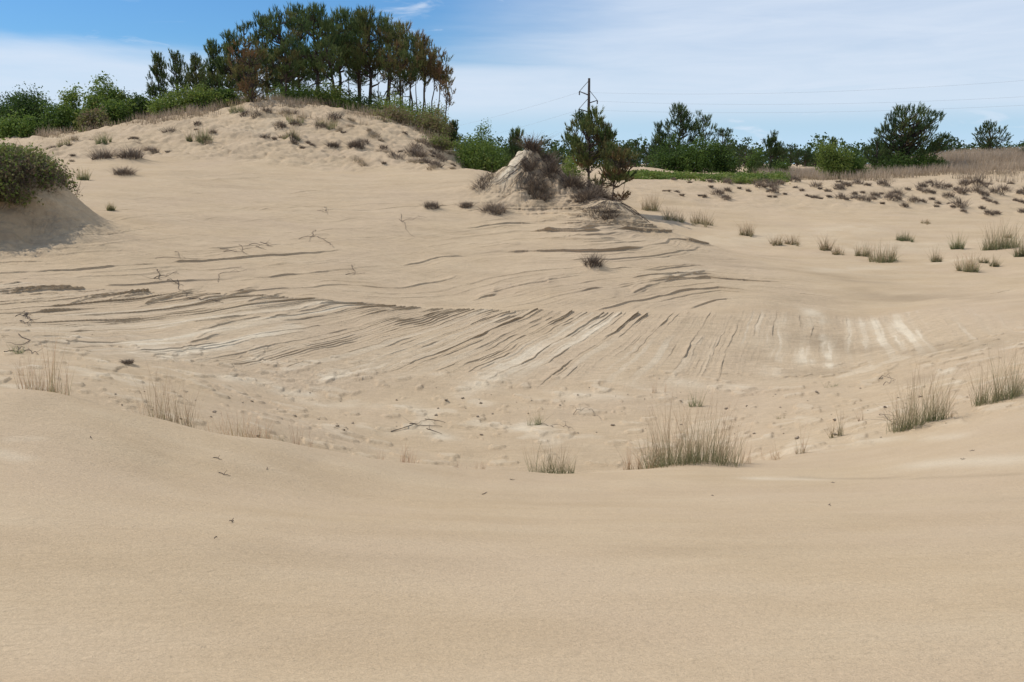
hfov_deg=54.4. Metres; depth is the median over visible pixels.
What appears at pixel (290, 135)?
tussock
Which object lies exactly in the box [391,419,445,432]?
dead vine
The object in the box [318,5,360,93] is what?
pine tree
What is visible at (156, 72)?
pine tree
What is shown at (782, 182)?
tussock
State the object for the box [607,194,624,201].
dead brush
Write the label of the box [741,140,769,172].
thicket bush
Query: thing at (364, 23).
pine tree
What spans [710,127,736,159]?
pine tree
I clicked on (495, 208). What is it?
root mat
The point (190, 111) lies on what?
hilltop grass
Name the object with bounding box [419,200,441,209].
tussock
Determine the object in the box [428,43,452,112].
pine tree
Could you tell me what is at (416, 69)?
pine tree
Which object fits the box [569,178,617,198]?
dead brush
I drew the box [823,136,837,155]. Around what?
pine tree
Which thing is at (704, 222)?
grass tuft
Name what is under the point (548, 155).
dead brush
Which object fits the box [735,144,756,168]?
pine
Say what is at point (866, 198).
tussock
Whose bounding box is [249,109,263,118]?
tussock
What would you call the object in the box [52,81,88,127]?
broadleaf tree
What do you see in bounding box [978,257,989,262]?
grass tuft
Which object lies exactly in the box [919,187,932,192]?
tussock
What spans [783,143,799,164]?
pine
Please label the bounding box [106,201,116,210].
grass tuft
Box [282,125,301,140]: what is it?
grass tuft
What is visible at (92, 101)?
hill bush
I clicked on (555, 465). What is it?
grass clump
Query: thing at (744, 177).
ground cover
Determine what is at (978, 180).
tussock
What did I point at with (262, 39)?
pine tree
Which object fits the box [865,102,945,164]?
pine tree
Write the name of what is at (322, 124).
tussock
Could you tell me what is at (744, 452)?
grass clump
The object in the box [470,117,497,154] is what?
saddle bush
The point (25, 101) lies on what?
broadleaf tree
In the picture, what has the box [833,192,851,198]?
tussock
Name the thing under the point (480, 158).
saddle bush
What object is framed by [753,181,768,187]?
tussock
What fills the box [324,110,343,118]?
tussock
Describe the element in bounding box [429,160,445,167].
tussock
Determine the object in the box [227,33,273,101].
pine tree
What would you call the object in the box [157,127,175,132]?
tussock
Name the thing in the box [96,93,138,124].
hill bush
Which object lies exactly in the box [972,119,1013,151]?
pine tree
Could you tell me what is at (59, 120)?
hill bush
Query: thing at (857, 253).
grass tuft
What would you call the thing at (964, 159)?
tall dry grass
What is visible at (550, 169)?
dead brush
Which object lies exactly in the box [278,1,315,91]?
pine tree
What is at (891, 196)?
tussock
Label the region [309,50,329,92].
pine tree
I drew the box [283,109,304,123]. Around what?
grass tuft
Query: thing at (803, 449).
grass clump
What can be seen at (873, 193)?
tussock
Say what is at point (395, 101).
undergrowth bush
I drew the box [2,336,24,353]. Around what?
grass clump
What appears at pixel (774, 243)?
grass tuft
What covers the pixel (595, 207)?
dead brush
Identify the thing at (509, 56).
sky
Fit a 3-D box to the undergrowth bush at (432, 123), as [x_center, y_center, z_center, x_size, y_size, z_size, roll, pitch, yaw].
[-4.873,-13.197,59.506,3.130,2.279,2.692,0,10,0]
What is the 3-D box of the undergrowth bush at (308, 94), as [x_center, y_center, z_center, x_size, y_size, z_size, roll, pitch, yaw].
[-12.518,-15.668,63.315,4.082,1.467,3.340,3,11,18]
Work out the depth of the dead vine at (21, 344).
17.95 m
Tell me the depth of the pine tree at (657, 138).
81.20 m
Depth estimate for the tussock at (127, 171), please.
39.76 m
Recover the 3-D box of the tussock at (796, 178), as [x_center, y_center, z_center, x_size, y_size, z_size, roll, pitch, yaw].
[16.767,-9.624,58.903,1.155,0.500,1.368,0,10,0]
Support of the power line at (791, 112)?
attached to the utility pole
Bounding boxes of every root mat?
[460,198,519,215]
[468,169,498,190]
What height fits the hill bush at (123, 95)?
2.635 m
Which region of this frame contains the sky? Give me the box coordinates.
[0,0,1023,163]
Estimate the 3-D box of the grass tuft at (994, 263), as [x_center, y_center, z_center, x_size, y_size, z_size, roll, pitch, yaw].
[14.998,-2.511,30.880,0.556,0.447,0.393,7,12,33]
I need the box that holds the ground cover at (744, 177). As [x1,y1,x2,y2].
[615,169,790,183]
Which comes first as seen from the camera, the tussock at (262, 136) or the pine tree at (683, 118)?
the tussock at (262, 136)
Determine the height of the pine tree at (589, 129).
4.253 m
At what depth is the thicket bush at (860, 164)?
67.58 m
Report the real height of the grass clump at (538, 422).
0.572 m
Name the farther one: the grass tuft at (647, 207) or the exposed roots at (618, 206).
the grass tuft at (647, 207)
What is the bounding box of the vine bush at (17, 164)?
[0,135,90,215]
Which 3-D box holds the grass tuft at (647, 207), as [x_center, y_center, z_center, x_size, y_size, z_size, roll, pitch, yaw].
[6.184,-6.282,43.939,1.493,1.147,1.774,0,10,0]
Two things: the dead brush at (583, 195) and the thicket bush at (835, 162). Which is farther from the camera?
the thicket bush at (835, 162)
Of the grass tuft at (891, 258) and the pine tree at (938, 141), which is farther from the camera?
the pine tree at (938, 141)
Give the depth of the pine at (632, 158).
140.84 m
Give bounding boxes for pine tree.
[145,50,169,98]
[162,49,189,99]
[181,52,215,92]
[197,37,228,92]
[206,28,247,92]
[221,20,265,97]
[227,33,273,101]
[249,10,283,96]
[256,3,307,89]
[257,47,295,95]
[268,35,301,95]
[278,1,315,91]
[278,56,306,96]
[285,0,347,88]
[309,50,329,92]
[312,37,344,86]
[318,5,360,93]
[341,13,377,97]
[343,63,379,96]
[346,4,393,106]
[370,12,399,101]
[377,43,405,103]
[379,19,416,104]
[393,29,430,107]
[394,68,410,104]
[396,50,422,108]
[409,54,422,112]
[412,33,441,107]
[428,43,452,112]
[431,58,452,114]
[435,77,455,114]
[447,120,463,148]
[501,125,524,162]
[561,105,618,187]
[596,140,640,200]
[598,121,617,185]
[641,121,672,167]
[662,102,701,159]
[689,110,716,152]
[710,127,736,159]
[750,130,784,171]
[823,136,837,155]
[860,136,888,168]
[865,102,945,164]
[930,131,953,161]
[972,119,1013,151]
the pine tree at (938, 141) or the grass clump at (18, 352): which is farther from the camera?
the pine tree at (938, 141)
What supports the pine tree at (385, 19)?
on the ground at (332, 553)
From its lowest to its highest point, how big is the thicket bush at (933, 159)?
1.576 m
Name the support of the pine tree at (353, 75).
on the ground at (332, 553)
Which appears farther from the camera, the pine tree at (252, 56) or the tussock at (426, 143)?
the pine tree at (252, 56)
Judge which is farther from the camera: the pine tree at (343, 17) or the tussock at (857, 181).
the pine tree at (343, 17)
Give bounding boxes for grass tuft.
[56,134,72,147]
[73,168,92,179]
[91,129,112,144]
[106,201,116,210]
[183,130,193,141]
[189,124,213,143]
[228,98,245,113]
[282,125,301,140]
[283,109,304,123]
[313,114,339,129]
[639,190,665,210]
[661,206,685,222]
[689,209,717,226]
[736,220,756,236]
[766,235,786,245]
[783,234,799,245]
[812,231,837,250]
[830,245,844,254]
[853,241,872,256]
[865,237,900,262]
[895,231,914,241]
[927,246,946,261]
[943,226,968,248]
[951,249,983,272]
[977,215,1023,250]
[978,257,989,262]
[988,253,1003,266]
[1004,236,1023,256]
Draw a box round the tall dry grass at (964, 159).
[749,145,1023,182]
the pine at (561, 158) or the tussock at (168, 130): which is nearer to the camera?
the tussock at (168, 130)
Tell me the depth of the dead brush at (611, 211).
33.67 m
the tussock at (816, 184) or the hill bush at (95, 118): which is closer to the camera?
the tussock at (816, 184)
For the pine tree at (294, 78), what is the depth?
74.41 m
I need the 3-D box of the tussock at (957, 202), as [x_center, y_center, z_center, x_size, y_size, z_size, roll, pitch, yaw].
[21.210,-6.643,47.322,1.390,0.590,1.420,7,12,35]
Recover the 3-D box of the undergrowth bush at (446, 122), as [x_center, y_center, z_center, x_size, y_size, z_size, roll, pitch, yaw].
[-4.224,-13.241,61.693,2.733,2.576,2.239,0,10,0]
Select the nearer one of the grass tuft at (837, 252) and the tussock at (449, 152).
the grass tuft at (837, 252)
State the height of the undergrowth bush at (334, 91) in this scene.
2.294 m
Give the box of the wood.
[455,131,1023,167]
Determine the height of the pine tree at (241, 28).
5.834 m
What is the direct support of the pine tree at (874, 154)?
on the ground at (332, 553)
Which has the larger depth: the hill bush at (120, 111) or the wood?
the wood
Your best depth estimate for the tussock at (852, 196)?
49.30 m
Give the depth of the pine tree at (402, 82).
64.21 m
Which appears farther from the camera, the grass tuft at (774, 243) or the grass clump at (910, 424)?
the grass tuft at (774, 243)
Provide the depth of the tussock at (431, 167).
45.23 m
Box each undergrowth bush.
[265,79,319,100]
[289,82,343,102]
[310,76,364,110]
[341,88,385,109]
[362,86,416,112]
[366,103,420,123]
[398,97,446,128]
[409,101,455,138]
[437,108,461,146]
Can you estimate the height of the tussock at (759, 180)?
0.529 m
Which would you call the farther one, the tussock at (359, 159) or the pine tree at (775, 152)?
the pine tree at (775, 152)
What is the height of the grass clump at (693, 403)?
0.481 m
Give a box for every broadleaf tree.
[0,81,53,138]
[20,86,56,118]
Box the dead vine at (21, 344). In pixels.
[4,333,42,354]
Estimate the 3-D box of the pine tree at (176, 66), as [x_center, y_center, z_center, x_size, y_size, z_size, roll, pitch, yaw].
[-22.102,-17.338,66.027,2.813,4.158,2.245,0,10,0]
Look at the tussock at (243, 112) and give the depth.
55.79 m
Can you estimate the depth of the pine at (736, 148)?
144.29 m
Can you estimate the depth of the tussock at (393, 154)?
48.30 m
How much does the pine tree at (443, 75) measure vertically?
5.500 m
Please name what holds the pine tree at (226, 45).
on the ground at (332, 553)
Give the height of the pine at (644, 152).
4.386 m
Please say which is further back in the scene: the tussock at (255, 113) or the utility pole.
the utility pole
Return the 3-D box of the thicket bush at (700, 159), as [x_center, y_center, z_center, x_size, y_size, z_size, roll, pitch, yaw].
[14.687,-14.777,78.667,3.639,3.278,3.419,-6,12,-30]
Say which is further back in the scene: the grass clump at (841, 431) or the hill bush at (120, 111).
the hill bush at (120, 111)
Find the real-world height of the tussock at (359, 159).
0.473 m
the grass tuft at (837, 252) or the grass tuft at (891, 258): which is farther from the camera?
the grass tuft at (837, 252)
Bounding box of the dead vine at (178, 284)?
[144,269,222,302]
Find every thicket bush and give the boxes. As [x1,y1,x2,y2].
[644,134,695,171]
[672,133,718,172]
[703,135,743,172]
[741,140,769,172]
[772,156,792,174]
[813,135,861,178]
[843,141,871,176]
[868,149,920,172]
[914,151,949,169]
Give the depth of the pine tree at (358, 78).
69.53 m
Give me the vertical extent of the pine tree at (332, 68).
4.633 m
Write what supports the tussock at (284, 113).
on the ground at (332, 553)
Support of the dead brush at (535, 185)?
on the ground at (332, 553)
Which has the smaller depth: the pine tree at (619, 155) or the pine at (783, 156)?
the pine tree at (619, 155)
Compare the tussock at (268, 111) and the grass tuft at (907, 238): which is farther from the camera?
the tussock at (268, 111)
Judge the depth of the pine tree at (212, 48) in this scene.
66.39 m
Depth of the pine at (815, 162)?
162.02 m
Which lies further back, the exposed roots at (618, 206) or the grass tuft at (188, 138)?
the grass tuft at (188, 138)
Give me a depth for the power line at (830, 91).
113.74 m
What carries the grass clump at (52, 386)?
on the ground at (332, 553)
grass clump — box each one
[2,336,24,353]
[11,328,76,394]
[120,358,216,428]
[198,401,279,438]
[288,421,313,446]
[376,441,419,462]
[521,435,578,473]
[525,400,544,425]
[614,439,662,469]
[630,383,754,468]
[687,385,710,406]
[730,423,751,463]
[760,439,783,459]
[794,417,817,453]
[823,407,845,437]
[872,353,970,434]
[962,328,1023,406]
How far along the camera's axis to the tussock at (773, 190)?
51.72 m
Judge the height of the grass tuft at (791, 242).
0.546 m
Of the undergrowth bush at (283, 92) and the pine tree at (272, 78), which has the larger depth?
the pine tree at (272, 78)
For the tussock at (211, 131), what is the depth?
51.56 m
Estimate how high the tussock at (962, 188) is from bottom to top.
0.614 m
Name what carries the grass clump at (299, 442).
on the ground at (332, 553)
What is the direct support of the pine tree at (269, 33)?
on the ground at (332, 553)
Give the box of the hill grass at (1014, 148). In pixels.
[738,147,1022,172]
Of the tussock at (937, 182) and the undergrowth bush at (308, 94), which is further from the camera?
the undergrowth bush at (308, 94)
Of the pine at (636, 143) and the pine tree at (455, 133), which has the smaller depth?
the pine tree at (455, 133)
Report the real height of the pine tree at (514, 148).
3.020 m
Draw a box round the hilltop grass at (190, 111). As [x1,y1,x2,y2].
[28,91,442,139]
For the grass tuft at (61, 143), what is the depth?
50.43 m
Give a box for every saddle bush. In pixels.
[422,129,460,149]
[452,133,477,157]
[452,134,513,172]
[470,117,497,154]
[560,152,587,179]
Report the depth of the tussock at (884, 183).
54.55 m
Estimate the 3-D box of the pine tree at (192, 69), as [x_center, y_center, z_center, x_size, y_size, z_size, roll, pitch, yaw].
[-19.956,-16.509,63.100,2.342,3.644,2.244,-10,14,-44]
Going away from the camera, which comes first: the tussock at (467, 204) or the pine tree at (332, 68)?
the tussock at (467, 204)
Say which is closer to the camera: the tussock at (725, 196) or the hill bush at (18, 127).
the tussock at (725, 196)
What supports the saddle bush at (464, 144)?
on the ground at (332, 553)
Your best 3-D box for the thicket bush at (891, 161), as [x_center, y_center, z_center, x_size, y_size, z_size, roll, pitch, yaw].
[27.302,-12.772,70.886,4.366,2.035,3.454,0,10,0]
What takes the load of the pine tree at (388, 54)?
on the ground at (332, 553)
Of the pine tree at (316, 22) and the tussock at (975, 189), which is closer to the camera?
the tussock at (975, 189)
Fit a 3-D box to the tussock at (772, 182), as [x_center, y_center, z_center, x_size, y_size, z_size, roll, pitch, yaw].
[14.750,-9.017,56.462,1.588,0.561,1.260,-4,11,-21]
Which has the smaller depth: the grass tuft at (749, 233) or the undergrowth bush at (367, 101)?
the grass tuft at (749, 233)
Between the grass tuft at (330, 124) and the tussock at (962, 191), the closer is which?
the tussock at (962, 191)
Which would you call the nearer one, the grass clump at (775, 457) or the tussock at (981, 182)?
the grass clump at (775, 457)
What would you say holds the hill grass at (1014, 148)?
on the ground at (332, 553)
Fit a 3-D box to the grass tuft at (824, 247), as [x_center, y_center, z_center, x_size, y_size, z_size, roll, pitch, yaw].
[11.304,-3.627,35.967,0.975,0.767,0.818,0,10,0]
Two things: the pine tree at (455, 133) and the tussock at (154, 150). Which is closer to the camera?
the tussock at (154, 150)
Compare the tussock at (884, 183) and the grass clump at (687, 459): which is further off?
the tussock at (884, 183)
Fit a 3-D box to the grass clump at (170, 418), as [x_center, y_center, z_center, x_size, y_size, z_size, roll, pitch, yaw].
[-3.546,0.639,10.226,1.016,1.094,0.601,2,10,13]
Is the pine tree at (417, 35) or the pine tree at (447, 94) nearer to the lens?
the pine tree at (447, 94)
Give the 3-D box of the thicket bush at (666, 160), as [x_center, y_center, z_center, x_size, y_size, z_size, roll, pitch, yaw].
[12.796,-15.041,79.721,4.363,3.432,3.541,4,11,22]
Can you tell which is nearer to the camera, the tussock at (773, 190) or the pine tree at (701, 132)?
the tussock at (773, 190)
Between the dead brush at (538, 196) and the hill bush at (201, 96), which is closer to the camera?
the dead brush at (538, 196)
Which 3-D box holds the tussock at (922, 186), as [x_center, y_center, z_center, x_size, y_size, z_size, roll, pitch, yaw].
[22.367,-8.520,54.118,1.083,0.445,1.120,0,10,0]
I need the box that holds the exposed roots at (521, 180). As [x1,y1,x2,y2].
[488,152,562,201]
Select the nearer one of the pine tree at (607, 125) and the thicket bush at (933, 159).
the pine tree at (607, 125)
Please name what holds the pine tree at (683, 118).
on the ground at (332, 553)
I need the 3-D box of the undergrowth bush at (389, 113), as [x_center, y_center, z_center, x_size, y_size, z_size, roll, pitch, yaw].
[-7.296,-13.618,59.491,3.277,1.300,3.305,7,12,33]
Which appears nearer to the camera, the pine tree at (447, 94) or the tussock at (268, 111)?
the tussock at (268, 111)
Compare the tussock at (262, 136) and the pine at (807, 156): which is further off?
the pine at (807, 156)
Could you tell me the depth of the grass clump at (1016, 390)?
14.31 m
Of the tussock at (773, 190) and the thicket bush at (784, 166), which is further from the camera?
the thicket bush at (784, 166)
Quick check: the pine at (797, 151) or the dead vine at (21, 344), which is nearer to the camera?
the dead vine at (21, 344)
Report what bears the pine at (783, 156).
on the ground at (332, 553)
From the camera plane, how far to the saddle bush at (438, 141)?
54.68 m
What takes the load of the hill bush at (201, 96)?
on the ground at (332, 553)
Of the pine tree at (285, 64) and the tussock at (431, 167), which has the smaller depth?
the tussock at (431, 167)
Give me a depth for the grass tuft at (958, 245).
36.40 m
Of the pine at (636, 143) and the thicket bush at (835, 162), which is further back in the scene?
the pine at (636, 143)
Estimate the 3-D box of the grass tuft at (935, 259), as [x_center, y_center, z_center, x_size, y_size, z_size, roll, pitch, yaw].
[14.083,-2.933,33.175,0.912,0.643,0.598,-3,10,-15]
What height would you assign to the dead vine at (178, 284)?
0.552 m
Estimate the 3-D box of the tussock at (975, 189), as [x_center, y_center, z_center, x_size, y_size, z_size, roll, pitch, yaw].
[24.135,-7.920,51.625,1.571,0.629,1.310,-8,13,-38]
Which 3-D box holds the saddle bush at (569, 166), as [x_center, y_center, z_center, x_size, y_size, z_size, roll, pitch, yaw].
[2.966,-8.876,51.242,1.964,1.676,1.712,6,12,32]
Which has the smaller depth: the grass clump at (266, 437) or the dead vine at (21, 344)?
the grass clump at (266, 437)
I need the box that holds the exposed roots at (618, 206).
[563,198,649,222]
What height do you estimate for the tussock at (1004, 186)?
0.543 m
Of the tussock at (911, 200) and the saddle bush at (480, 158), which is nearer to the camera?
the tussock at (911, 200)
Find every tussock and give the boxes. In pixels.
[66,134,84,140]
[83,145,116,159]
[102,143,147,159]
[110,164,139,175]
[118,358,134,363]
[146,146,160,153]
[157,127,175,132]
[207,128,217,133]
[239,109,249,116]
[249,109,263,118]
[258,133,270,137]
[262,106,273,113]
[267,120,289,129]
[277,107,291,115]
[288,119,303,125]
[288,133,303,141]
[313,120,329,128]
[323,140,339,147]
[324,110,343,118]
[324,112,341,121]
[346,138,367,149]
[350,155,367,162]
[363,128,381,137]
[384,147,404,159]
[402,144,434,157]
[406,157,418,162]
[407,140,423,149]
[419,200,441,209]
[421,140,431,147]
[426,163,437,169]
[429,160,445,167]
[446,150,459,157]
[452,201,474,207]
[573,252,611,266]
[706,188,725,195]
[718,193,730,199]
[722,178,732,183]
[751,178,768,184]
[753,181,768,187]
[765,178,780,186]
[767,187,780,192]
[773,178,785,184]
[788,175,803,181]
[808,179,822,186]
[830,183,848,189]
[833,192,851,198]
[847,176,863,183]
[849,193,860,198]
[854,194,874,200]
[866,191,881,196]
[877,177,892,186]
[882,191,899,200]
[888,186,909,195]
[900,201,908,207]
[901,195,920,202]
[911,180,932,187]
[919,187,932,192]
[925,178,947,188]
[938,191,956,197]
[948,182,972,192]
[948,196,970,206]
[955,178,969,185]
[957,188,969,194]
[967,176,981,184]
[968,183,986,192]
[969,174,990,187]
[977,189,989,195]
[983,185,1011,194]
[984,209,995,215]
[995,182,1016,191]
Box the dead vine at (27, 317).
[15,311,39,325]
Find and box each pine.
[552,150,567,166]
[623,143,643,164]
[628,139,643,166]
[637,143,654,165]
[734,144,749,166]
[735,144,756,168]
[774,146,790,162]
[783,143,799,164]
[787,148,804,166]
[793,149,813,166]
[807,152,818,166]
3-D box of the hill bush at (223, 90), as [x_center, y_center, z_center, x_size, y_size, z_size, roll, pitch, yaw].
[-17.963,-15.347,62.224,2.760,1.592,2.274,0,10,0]
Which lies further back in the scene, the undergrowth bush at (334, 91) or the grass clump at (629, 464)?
the undergrowth bush at (334, 91)
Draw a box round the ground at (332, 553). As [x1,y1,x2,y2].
[0,99,1023,681]
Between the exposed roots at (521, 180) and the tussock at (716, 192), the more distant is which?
the tussock at (716, 192)
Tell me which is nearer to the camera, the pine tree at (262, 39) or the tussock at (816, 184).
the tussock at (816, 184)
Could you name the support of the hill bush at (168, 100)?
on the ground at (332, 553)
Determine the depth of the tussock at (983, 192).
50.45 m
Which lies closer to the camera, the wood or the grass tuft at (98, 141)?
the grass tuft at (98, 141)
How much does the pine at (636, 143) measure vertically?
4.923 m
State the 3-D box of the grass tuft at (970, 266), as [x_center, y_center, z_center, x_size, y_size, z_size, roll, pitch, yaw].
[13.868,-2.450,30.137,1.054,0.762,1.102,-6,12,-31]
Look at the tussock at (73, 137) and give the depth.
52.15 m
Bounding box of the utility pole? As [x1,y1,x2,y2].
[578,78,597,150]
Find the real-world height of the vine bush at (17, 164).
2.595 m
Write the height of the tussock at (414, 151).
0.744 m
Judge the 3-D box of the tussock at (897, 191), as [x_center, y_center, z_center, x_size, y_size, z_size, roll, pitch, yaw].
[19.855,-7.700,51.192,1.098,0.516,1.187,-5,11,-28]
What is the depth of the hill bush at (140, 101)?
62.85 m
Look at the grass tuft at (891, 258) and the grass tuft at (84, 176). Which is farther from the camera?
the grass tuft at (84, 176)
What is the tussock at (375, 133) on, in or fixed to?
on the ground at (332, 553)
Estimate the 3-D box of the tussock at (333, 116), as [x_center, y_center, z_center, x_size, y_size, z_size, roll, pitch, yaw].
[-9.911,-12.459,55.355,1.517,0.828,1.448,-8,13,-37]
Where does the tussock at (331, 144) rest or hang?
on the ground at (332, 553)
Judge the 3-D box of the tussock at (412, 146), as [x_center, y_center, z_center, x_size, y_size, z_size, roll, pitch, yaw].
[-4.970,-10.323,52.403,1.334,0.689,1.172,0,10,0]
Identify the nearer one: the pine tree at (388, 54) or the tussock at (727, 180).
the tussock at (727, 180)
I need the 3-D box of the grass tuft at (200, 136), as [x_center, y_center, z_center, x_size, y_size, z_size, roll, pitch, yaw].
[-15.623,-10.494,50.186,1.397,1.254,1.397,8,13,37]
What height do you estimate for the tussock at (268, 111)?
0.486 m
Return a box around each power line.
[587,80,1023,93]
[600,105,1018,112]
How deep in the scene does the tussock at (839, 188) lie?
53.36 m
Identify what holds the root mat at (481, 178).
on the ground at (332, 553)
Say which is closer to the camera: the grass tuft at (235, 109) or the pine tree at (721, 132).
the grass tuft at (235, 109)
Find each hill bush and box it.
[0,109,49,137]
[34,98,78,134]
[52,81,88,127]
[70,71,122,125]
[72,105,118,131]
[95,82,131,102]
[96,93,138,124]
[124,92,154,118]
[143,86,186,115]
[170,79,234,111]
[213,82,243,104]
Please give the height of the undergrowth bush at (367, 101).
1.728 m
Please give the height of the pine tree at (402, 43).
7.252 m
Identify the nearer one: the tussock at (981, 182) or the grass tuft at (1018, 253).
the grass tuft at (1018, 253)
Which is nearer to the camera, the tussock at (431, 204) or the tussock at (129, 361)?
the tussock at (129, 361)
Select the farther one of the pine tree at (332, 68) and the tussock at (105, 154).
the pine tree at (332, 68)
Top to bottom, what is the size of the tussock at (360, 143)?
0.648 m
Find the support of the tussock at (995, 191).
on the ground at (332, 553)
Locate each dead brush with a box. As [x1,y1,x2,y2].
[502,131,569,153]
[515,148,538,171]
[519,170,552,194]
[527,181,555,200]
[533,153,567,180]
[540,150,559,162]
[548,168,594,190]
[566,186,608,203]
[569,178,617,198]
[575,204,609,219]
[596,206,626,220]
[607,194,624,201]
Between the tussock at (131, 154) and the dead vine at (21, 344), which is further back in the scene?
the tussock at (131, 154)
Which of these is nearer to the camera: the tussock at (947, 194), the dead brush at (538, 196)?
the dead brush at (538, 196)
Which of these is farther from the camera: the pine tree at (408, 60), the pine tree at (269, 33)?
the pine tree at (269, 33)
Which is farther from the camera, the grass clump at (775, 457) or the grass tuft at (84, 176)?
the grass tuft at (84, 176)
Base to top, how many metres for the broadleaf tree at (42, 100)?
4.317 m
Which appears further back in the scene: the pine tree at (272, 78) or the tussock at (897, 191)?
the pine tree at (272, 78)
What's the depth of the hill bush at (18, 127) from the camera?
61.06 m
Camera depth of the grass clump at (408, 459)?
11.31 m
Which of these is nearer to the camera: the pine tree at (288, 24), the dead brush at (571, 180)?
the dead brush at (571, 180)
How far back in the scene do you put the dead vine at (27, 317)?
21.50 m
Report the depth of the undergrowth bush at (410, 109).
61.13 m
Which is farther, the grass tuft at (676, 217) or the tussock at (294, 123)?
the tussock at (294, 123)
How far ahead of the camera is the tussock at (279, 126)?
53.32 m
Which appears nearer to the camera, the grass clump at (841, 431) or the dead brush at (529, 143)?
the grass clump at (841, 431)
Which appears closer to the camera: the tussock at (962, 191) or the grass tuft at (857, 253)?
the grass tuft at (857, 253)
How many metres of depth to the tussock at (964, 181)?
56.76 m
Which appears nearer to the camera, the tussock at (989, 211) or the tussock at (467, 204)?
the tussock at (467, 204)
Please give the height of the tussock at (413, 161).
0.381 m
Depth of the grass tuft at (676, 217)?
40.40 m
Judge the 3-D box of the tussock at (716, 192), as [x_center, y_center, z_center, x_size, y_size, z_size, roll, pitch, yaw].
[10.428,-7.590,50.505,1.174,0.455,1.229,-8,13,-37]
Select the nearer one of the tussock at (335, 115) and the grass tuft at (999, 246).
the grass tuft at (999, 246)
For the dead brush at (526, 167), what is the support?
on the ground at (332, 553)
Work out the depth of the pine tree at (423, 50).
64.34 m

